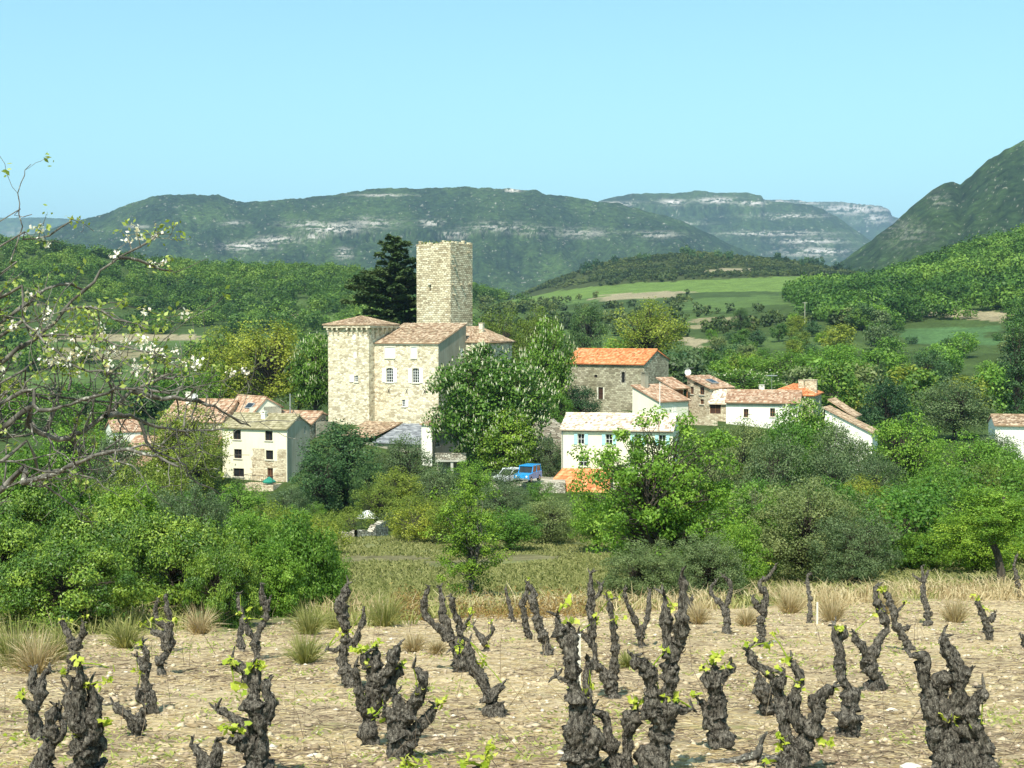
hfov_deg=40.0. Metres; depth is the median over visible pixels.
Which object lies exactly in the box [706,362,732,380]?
broadleaf tree
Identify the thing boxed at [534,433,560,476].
broadleaf tree
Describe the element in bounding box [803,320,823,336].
broadleaf tree
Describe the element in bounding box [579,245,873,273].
knoll trees
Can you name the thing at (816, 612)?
stake
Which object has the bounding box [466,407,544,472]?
chestnut tree
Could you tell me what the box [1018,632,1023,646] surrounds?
grapevine
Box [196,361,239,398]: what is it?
broadleaf tree
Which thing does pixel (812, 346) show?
broadleaf tree
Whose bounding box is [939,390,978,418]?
broadleaf tree
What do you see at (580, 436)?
window
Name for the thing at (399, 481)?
plane tree
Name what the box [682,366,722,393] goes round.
broadleaf tree
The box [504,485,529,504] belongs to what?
bush
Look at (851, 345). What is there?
broadleaf tree
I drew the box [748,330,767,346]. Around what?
broadleaf tree
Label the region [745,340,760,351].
broadleaf tree
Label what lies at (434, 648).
grass tussock
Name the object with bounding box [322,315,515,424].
castle
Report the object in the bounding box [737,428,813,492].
broadleaf tree
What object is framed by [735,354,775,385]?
broadleaf tree
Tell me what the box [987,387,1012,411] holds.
broadleaf tree
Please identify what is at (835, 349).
broadleaf tree
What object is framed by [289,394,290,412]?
flue
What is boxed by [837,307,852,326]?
broadleaf tree
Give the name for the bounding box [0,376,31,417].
broadleaf tree
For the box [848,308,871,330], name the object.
broadleaf tree
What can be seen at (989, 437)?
broadleaf tree
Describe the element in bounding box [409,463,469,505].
broadleaf tree
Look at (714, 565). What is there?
broadleaf tree
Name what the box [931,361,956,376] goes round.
broadleaf tree
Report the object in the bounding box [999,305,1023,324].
broadleaf tree
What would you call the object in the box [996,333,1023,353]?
broadleaf tree
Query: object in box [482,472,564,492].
lane
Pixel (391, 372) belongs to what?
window
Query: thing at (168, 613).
grapevine
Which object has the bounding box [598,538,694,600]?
broadleaf tree
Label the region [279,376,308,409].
broadleaf tree
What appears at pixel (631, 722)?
grapevine
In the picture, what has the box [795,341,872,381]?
broadleaf tree
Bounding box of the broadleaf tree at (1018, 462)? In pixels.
[991,457,1023,485]
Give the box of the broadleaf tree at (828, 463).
[793,446,867,491]
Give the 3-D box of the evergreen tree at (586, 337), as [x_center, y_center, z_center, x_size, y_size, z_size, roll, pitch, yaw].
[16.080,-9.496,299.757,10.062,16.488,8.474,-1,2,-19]
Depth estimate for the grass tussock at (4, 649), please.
18.23 m
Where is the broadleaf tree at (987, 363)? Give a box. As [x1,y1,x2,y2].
[974,359,1002,378]
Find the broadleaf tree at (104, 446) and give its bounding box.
[84,427,147,490]
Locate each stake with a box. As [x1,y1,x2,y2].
[577,634,580,685]
[816,602,817,623]
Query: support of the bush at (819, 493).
on the ground at (742, 291)
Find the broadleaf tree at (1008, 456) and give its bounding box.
[963,444,1023,486]
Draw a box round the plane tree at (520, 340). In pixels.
[512,304,563,362]
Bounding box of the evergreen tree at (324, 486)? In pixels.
[289,449,357,515]
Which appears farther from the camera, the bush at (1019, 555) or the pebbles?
the bush at (1019, 555)
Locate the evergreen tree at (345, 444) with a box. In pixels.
[295,417,386,511]
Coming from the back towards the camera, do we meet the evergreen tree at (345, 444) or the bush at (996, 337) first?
the bush at (996, 337)
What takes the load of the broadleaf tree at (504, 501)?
on the ground at (742, 291)
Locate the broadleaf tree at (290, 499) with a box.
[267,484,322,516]
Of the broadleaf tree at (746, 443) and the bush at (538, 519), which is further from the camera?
the broadleaf tree at (746, 443)
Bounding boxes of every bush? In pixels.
[0,483,85,570]
[0,512,78,617]
[0,534,160,632]
[18,415,45,435]
[33,402,57,423]
[40,495,183,606]
[83,409,110,429]
[83,479,109,495]
[97,506,259,622]
[102,453,175,497]
[124,460,201,498]
[140,369,158,376]
[148,416,227,495]
[154,476,233,583]
[160,490,203,509]
[181,541,265,628]
[223,508,292,535]
[236,497,296,520]
[243,501,273,515]
[243,537,314,617]
[258,508,343,608]
[276,503,309,518]
[276,508,320,535]
[298,509,325,530]
[305,509,346,538]
[306,501,326,516]
[306,514,355,551]
[321,545,352,597]
[335,505,375,531]
[349,480,402,521]
[377,512,409,530]
[381,497,446,541]
[390,521,413,539]
[421,521,448,541]
[442,506,496,538]
[448,501,497,518]
[476,509,504,536]
[490,464,525,498]
[501,508,530,528]
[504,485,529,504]
[519,509,559,538]
[526,479,558,500]
[537,511,576,541]
[623,533,696,559]
[684,506,773,567]
[690,486,755,533]
[706,345,720,350]
[712,475,746,498]
[713,484,814,539]
[719,344,742,354]
[723,332,732,339]
[733,479,864,568]
[758,491,855,561]
[806,507,906,586]
[848,495,928,563]
[851,486,951,569]
[859,471,905,497]
[860,404,893,423]
[866,476,974,521]
[868,495,939,564]
[887,469,1023,568]
[901,480,919,494]
[905,335,917,343]
[923,507,1023,573]
[939,335,958,348]
[988,405,1009,416]
[992,332,1003,340]
[1006,525,1023,562]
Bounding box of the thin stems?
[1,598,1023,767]
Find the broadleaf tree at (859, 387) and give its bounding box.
[833,380,870,403]
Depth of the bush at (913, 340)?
383.17 m
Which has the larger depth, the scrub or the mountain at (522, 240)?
the mountain at (522, 240)
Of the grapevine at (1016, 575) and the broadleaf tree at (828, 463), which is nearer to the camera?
the grapevine at (1016, 575)
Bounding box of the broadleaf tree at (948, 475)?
[907,459,978,507]
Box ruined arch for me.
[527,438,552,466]
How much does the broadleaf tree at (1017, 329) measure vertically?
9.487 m
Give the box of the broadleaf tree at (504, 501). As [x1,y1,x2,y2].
[475,480,533,516]
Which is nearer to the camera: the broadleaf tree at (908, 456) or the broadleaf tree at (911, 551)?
the broadleaf tree at (911, 551)
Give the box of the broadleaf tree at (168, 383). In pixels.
[159,375,197,405]
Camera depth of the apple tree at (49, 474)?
6.46 m
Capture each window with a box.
[232,430,241,440]
[232,468,244,477]
[233,449,242,459]
[264,431,272,441]
[264,450,273,460]
[382,368,396,382]
[402,400,407,407]
[408,368,422,383]
[574,434,587,445]
[577,457,589,467]
[602,434,615,445]
[622,372,624,381]
[630,435,644,443]
[655,435,669,445]
[698,387,704,395]
[710,405,720,413]
[743,409,748,417]
[769,408,775,417]
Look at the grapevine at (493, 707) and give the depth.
12.99 m
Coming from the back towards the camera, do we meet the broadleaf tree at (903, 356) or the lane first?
the broadleaf tree at (903, 356)
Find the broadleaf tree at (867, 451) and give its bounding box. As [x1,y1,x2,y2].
[833,432,887,489]
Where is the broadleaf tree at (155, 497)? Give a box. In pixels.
[120,477,175,517]
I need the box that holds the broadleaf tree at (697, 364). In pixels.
[666,352,713,393]
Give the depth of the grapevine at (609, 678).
14.47 m
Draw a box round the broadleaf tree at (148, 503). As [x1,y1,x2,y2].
[84,478,162,526]
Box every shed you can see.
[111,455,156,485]
[656,377,689,404]
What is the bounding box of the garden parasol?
[262,477,275,482]
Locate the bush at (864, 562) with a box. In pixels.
[806,507,906,586]
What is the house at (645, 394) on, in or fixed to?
on the ground at (742, 291)
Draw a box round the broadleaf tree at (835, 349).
[815,343,847,359]
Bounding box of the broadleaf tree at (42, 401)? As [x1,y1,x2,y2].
[19,390,56,422]
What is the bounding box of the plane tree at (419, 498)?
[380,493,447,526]
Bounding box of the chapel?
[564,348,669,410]
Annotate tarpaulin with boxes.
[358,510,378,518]
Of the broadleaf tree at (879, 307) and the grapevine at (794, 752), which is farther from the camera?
the broadleaf tree at (879, 307)
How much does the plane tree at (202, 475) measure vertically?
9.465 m
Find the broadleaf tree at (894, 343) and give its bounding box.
[871,334,910,365]
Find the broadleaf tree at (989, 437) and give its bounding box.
[967,429,1023,461]
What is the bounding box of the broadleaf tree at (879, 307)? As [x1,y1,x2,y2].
[869,302,889,316]
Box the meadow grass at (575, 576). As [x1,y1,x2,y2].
[314,532,1023,607]
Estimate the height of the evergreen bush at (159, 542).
3.145 m
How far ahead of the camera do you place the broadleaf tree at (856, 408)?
208.82 m
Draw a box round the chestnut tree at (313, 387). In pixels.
[283,332,327,410]
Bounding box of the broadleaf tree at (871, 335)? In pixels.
[862,323,896,349]
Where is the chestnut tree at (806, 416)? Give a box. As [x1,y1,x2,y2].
[760,397,839,478]
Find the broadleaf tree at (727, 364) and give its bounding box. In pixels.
[709,359,738,382]
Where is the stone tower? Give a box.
[417,240,471,325]
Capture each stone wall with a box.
[341,520,387,537]
[533,417,561,451]
[571,400,630,412]
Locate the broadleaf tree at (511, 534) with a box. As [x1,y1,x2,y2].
[474,504,546,549]
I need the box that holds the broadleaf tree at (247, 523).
[222,507,284,558]
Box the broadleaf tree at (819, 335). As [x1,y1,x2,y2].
[814,332,827,344]
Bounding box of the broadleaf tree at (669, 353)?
[662,350,694,374]
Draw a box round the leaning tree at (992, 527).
[934,484,1023,580]
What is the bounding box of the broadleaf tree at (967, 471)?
[952,464,981,486]
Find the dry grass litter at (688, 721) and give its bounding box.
[0,599,1023,767]
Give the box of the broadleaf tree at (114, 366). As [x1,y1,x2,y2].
[97,360,126,381]
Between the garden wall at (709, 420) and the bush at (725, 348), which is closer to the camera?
the garden wall at (709, 420)
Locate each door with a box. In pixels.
[268,468,272,478]
[599,387,602,398]
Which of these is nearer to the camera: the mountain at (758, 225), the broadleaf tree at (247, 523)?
the broadleaf tree at (247, 523)
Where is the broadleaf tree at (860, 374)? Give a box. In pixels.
[844,361,887,390]
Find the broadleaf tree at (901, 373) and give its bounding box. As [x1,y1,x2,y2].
[886,363,936,409]
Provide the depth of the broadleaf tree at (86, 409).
233.15 m
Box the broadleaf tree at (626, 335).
[618,327,641,343]
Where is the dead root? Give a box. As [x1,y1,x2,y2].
[708,732,812,763]
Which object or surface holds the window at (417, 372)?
in the castle
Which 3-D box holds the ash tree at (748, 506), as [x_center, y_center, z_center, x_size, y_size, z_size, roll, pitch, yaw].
[9.866,6.179,56.373,4.108,4.369,4.096,-1,2,-24]
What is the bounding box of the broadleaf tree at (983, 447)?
[920,427,1021,482]
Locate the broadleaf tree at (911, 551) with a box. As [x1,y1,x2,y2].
[891,529,955,570]
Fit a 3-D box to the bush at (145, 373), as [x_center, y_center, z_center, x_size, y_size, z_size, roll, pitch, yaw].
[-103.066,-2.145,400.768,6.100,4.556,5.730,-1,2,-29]
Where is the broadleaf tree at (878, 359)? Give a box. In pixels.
[859,348,897,376]
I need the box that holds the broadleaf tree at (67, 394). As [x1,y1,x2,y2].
[59,381,95,403]
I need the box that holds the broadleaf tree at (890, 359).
[859,348,900,385]
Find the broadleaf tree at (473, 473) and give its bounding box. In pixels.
[444,455,498,503]
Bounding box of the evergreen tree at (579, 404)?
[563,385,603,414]
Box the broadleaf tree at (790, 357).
[743,348,828,387]
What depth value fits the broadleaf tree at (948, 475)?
89.95 m
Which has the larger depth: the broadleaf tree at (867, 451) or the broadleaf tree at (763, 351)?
the broadleaf tree at (763, 351)
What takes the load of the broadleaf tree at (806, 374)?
on the ground at (742, 291)
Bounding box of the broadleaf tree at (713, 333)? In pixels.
[705,329,718,339]
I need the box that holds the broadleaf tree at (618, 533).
[594,505,646,554]
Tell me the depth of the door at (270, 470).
153.45 m
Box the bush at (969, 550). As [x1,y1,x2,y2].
[923,507,1023,573]
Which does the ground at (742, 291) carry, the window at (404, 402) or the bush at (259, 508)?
the bush at (259, 508)
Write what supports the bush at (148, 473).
on the ground at (742, 291)
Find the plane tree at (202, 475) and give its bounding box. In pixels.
[165,426,229,497]
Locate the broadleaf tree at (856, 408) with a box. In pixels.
[842,386,872,411]
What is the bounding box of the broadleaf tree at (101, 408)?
[89,394,127,426]
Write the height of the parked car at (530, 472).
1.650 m
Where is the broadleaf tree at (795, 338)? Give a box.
[790,336,805,349]
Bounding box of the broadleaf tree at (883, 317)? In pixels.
[866,309,891,324]
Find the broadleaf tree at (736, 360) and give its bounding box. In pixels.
[725,352,763,379]
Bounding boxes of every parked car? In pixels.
[494,467,525,483]
[514,463,541,482]
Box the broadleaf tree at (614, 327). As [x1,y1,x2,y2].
[608,320,629,335]
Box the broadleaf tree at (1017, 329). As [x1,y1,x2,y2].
[1005,322,1023,337]
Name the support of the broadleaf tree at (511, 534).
on the ground at (742, 291)
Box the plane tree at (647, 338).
[600,295,695,354]
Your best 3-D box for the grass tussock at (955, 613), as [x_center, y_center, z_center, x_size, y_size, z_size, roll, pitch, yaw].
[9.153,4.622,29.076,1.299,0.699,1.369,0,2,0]
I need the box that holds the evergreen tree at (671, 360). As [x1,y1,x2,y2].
[667,353,697,396]
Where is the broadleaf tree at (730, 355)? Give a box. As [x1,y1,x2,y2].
[721,351,748,375]
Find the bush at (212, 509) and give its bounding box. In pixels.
[154,476,233,583]
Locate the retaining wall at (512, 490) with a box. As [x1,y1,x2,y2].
[478,486,537,506]
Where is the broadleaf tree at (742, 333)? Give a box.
[730,327,749,344]
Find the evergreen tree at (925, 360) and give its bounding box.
[900,348,950,402]
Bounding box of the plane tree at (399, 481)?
[371,465,425,508]
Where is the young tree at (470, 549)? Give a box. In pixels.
[417,478,515,594]
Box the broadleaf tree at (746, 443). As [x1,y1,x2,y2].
[709,414,778,492]
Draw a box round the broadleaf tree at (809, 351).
[804,350,830,360]
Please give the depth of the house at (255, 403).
165.23 m
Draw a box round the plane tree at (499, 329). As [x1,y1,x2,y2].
[478,303,529,363]
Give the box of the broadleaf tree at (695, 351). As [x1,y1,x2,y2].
[676,346,708,368]
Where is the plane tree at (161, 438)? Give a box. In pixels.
[138,417,189,498]
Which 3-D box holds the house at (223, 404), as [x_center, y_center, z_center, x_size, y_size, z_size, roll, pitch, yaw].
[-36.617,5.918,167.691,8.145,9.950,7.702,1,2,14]
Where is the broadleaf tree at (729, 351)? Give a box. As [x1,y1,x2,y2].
[721,348,737,356]
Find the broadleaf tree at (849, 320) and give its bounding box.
[842,313,858,326]
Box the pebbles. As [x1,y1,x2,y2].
[0,609,1023,767]
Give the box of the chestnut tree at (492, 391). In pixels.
[421,339,559,471]
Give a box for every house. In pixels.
[104,419,141,451]
[128,435,222,476]
[160,392,239,435]
[220,411,311,481]
[235,394,283,412]
[281,410,327,440]
[553,412,678,492]
[631,372,690,416]
[685,375,734,416]
[707,389,726,421]
[725,389,802,428]
[776,379,823,422]
[823,397,877,469]
[987,414,1023,457]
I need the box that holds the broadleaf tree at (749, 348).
[734,344,756,356]
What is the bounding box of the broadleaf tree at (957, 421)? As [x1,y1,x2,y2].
[905,374,999,439]
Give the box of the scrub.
[511,250,867,299]
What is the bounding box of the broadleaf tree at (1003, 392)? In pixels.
[984,373,1023,410]
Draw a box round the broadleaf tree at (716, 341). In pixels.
[709,336,726,346]
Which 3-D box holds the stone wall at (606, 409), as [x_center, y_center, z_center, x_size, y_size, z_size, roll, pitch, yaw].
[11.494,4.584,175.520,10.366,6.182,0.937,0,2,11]
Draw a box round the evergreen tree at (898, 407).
[855,375,919,446]
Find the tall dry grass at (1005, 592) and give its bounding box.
[0,569,1023,623]
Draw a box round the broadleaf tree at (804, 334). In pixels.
[792,330,811,345]
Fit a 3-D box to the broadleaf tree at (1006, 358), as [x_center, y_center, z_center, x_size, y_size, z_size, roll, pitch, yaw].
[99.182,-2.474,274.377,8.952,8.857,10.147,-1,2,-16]
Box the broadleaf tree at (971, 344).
[945,331,980,357]
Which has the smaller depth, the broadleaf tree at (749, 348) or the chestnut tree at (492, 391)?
the chestnut tree at (492, 391)
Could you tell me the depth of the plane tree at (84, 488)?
114.30 m
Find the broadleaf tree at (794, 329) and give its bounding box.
[786,326,798,337]
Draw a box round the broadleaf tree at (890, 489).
[856,480,914,516]
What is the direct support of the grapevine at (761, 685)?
on the ground at (742, 291)
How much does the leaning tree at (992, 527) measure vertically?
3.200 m
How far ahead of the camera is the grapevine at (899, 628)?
21.28 m
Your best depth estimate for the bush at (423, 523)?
94.68 m
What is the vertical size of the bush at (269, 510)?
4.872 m
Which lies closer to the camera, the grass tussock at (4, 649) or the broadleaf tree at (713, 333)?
the grass tussock at (4, 649)
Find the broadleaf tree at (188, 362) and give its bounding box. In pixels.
[183,357,198,368]
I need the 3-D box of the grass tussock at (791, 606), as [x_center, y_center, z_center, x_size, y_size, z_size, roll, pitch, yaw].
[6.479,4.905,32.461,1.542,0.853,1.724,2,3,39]
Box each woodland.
[0,234,533,369]
[779,223,1023,331]
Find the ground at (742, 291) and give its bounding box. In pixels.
[0,247,1023,767]
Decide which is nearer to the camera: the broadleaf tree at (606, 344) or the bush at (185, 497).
the bush at (185, 497)
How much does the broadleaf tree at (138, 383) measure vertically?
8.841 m
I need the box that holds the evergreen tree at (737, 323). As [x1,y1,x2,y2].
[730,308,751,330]
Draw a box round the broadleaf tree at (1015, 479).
[994,458,1023,499]
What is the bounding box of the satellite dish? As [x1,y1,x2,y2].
[685,369,690,374]
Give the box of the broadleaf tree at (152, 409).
[120,382,172,424]
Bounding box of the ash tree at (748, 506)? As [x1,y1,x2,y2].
[711,483,802,577]
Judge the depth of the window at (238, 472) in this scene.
154.89 m
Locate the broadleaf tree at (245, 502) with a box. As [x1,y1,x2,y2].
[213,479,269,517]
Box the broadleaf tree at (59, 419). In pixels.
[45,400,84,431]
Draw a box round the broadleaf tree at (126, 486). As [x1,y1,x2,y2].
[96,480,136,501]
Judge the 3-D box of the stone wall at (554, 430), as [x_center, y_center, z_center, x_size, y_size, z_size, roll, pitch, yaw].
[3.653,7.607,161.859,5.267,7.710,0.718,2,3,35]
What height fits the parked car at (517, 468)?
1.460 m
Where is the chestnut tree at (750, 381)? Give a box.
[713,369,787,389]
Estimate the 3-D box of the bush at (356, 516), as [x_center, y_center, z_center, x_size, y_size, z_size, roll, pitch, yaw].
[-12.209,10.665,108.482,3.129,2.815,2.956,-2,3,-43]
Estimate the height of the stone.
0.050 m
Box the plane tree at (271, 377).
[204,318,312,408]
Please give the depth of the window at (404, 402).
167.04 m
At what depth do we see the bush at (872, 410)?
195.34 m
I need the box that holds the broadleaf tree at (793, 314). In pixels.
[786,312,800,325]
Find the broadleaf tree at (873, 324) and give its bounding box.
[864,320,886,345]
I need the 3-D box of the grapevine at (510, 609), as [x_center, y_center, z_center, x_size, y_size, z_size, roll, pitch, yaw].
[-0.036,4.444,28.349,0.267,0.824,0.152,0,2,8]
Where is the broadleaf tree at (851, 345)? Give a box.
[822,343,854,355]
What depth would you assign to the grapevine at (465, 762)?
8.87 m
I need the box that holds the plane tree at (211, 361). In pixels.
[185,321,264,398]
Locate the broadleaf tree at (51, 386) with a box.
[40,377,81,403]
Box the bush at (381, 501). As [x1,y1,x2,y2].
[349,480,402,521]
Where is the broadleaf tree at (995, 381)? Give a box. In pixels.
[974,362,1023,412]
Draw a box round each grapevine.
[2,700,66,767]
[15,662,51,740]
[57,614,88,670]
[60,654,114,767]
[102,696,150,737]
[130,636,160,714]
[136,617,177,675]
[153,593,175,649]
[189,735,226,767]
[209,646,278,767]
[235,591,245,651]
[243,582,271,659]
[324,575,366,687]
[348,637,406,746]
[367,655,446,758]
[395,754,431,767]
[420,582,475,672]
[446,633,509,717]
[456,738,497,767]
[466,611,494,651]
[504,584,516,622]
[518,577,532,639]
[525,579,561,655]
[546,593,606,767]
[577,568,627,698]
[592,699,627,767]
[618,584,651,647]
[618,694,645,767]
[627,565,696,767]
[686,592,693,622]
[690,650,736,749]
[709,572,732,634]
[741,628,843,767]
[750,562,778,646]
[751,671,774,715]
[804,572,812,622]
[827,616,863,737]
[849,582,890,690]
[882,587,915,650]
[904,624,1002,767]
[912,564,933,625]
[969,594,996,640]
[1012,551,1022,596]
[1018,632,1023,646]
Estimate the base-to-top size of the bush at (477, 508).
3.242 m
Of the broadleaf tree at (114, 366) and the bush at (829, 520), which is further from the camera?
the broadleaf tree at (114, 366)
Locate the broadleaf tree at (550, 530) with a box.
[519,495,581,544]
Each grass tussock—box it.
[0,611,64,668]
[0,626,83,674]
[37,616,94,660]
[86,609,158,648]
[175,602,225,634]
[269,628,337,666]
[275,595,339,634]
[322,608,357,628]
[350,583,420,627]
[396,630,429,651]
[424,636,450,654]
[608,647,641,668]
[675,598,721,623]
[732,602,767,625]
[759,579,818,614]
[801,583,861,621]
[856,581,914,614]
[931,592,978,622]
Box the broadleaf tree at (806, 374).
[776,364,827,388]
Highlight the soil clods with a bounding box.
[0,599,1023,767]
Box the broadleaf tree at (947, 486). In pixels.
[907,466,981,515]
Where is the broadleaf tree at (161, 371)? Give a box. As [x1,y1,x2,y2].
[156,365,195,389]
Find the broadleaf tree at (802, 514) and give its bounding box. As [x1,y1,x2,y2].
[740,474,876,581]
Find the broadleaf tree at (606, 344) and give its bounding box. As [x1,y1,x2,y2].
[603,338,620,347]
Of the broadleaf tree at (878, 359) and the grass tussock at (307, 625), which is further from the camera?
the broadleaf tree at (878, 359)
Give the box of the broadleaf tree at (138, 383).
[125,373,165,405]
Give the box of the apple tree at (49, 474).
[0,153,313,528]
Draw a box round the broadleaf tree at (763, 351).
[752,347,772,359]
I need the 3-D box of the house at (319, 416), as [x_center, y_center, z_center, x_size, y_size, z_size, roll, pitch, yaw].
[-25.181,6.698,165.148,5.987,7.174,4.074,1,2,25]
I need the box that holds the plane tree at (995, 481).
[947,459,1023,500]
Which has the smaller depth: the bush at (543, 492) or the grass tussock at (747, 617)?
the grass tussock at (747, 617)
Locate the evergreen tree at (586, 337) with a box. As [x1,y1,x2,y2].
[563,302,609,350]
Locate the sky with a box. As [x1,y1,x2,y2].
[0,0,1023,218]
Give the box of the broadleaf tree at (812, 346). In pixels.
[805,343,818,352]
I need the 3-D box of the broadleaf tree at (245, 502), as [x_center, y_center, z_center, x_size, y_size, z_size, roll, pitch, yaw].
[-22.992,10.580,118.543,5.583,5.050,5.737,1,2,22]
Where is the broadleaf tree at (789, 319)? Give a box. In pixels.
[785,316,801,326]
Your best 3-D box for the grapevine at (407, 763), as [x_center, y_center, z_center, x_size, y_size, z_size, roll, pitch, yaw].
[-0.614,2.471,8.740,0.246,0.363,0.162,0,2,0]
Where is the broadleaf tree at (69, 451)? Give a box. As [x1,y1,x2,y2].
[30,417,133,486]
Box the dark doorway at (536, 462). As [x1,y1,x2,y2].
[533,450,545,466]
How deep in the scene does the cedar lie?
194.07 m
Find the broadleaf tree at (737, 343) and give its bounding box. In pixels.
[730,342,746,348]
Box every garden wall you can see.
[316,421,335,436]
[679,416,717,425]
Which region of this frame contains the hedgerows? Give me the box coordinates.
[476,270,866,335]
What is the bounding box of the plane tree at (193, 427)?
[149,400,232,494]
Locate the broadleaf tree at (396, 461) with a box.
[373,432,442,499]
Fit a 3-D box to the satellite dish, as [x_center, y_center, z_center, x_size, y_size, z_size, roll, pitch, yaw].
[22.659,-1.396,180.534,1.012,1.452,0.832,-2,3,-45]
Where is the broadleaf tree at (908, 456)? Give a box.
[860,408,957,485]
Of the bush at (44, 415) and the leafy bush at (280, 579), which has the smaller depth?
the leafy bush at (280, 579)
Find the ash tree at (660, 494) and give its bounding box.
[565,404,746,584]
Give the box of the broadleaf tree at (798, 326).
[791,314,807,330]
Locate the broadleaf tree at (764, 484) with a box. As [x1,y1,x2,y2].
[740,473,791,500]
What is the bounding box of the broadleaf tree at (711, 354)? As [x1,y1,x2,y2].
[695,348,723,372]
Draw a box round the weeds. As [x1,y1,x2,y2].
[0,598,1023,767]
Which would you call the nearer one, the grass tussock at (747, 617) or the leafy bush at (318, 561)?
the grass tussock at (747, 617)
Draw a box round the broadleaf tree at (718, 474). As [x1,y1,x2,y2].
[678,422,743,496]
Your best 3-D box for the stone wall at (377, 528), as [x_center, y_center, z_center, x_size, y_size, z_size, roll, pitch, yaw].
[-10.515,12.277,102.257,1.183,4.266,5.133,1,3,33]
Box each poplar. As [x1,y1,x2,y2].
[873,360,888,402]
[997,307,1023,413]
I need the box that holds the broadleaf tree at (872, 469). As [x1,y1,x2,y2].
[856,450,908,495]
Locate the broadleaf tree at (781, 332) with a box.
[769,323,789,341]
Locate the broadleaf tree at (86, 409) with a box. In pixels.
[62,394,91,419]
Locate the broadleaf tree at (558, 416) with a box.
[541,392,577,422]
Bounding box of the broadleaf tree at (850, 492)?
[804,473,878,506]
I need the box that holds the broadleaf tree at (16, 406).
[0,390,39,435]
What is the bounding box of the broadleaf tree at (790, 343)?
[783,339,803,353]
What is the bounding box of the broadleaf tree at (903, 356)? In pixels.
[894,354,910,378]
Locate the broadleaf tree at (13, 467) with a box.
[0,439,100,569]
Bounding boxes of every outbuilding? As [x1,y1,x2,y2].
[345,421,421,452]
[420,416,463,465]
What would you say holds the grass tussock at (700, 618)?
on the ground at (742, 291)
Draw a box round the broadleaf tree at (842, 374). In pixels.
[813,360,874,412]
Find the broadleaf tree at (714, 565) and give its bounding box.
[664,528,750,595]
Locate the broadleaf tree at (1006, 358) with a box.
[994,351,1013,369]
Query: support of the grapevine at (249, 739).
on the ground at (742, 291)
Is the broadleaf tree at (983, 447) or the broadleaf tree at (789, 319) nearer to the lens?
the broadleaf tree at (983, 447)
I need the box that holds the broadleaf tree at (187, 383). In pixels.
[175,372,204,397]
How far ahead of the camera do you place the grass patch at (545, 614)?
31.29 m
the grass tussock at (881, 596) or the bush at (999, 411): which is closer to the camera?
the grass tussock at (881, 596)
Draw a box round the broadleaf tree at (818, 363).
[793,355,857,405]
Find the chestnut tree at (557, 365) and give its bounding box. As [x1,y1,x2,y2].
[518,315,579,417]
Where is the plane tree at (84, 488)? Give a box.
[55,475,107,500]
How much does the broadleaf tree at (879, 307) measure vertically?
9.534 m
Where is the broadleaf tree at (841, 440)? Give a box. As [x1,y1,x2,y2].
[808,416,867,486]
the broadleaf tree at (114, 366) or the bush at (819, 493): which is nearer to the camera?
the bush at (819, 493)
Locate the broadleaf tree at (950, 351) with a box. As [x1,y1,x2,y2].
[916,341,965,370]
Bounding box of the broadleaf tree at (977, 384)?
[943,373,993,408]
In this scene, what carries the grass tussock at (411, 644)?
on the ground at (742, 291)
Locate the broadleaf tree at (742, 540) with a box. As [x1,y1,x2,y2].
[701,518,772,591]
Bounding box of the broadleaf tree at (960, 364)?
[945,352,965,377]
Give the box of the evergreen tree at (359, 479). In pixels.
[347,465,387,511]
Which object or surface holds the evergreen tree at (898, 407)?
on the ground at (742, 291)
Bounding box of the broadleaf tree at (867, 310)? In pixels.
[847,302,879,329]
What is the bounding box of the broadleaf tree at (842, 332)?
[818,322,858,348]
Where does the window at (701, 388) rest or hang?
in the house at (702, 389)
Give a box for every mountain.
[0,217,81,237]
[15,186,757,299]
[598,190,870,266]
[764,199,898,240]
[841,140,1023,272]
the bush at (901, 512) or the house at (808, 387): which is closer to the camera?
the bush at (901, 512)
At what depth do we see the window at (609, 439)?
143.74 m
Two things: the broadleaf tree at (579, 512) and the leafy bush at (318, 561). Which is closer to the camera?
the leafy bush at (318, 561)
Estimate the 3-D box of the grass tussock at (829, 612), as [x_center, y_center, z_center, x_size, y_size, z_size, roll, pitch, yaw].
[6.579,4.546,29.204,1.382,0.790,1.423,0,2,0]
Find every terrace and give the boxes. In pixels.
[242,473,282,490]
[435,453,466,474]
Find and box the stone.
[899,762,920,767]
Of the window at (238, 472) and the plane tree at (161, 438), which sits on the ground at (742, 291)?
the plane tree at (161, 438)
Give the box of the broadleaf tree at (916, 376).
[877,365,942,424]
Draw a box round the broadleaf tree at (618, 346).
[611,344,626,347]
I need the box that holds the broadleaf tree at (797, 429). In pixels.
[756,408,825,486]
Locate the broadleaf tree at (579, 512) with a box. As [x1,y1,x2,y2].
[567,488,622,548]

